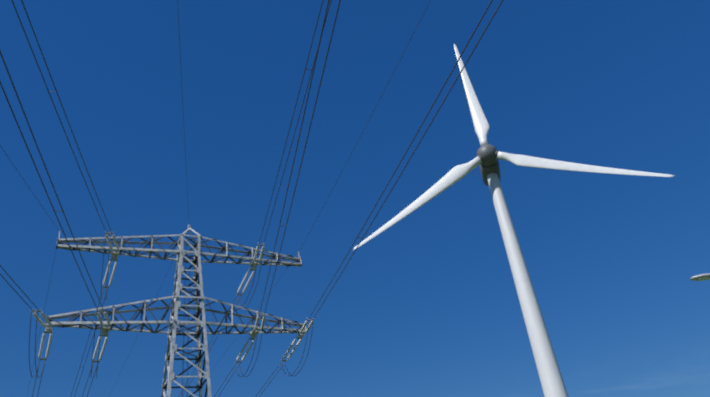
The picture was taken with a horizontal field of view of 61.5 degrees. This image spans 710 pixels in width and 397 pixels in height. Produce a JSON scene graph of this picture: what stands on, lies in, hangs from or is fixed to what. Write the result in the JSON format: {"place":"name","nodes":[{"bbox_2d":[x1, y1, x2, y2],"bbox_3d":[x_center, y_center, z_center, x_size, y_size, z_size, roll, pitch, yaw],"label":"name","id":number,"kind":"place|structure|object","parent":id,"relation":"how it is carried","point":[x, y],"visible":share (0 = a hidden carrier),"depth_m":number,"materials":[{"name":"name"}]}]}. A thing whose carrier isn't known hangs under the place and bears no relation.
{"place":"outdoors","nodes":[
{"label":"outdoors","id":0,"kind":"place"},
{"bbox_2d":[0,0,709,396],"label":"sky","id":1,"kind":"structure","parent":0,"point":[428,306],"materials":[{"name":"blue"}]},
{"bbox_2d":[353,44,674,396],"bbox_3d":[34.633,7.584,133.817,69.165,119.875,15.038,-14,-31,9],"label":"wind turbine","id":2,"kind":"structure","parent":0,"point":[488,156],"depth_m":134.66,"materials":[{"name":"paint"}]},
{"label":"ground","id":3,"kind":"structure","parent":0,"visible":0},
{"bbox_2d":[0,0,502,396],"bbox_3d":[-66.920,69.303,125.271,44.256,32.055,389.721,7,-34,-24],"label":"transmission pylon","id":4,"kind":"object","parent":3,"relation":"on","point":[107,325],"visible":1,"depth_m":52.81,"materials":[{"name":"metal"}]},
{"bbox_2d":[690,273,709,280],"bbox_3d":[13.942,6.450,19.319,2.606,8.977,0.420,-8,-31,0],"label":"street lamp","id":5,"kind":"object","parent":3,"relation":"on","point":[702,277],"visible":1,"depth_m":21.46,"materials":[{"name":"grey metal"}]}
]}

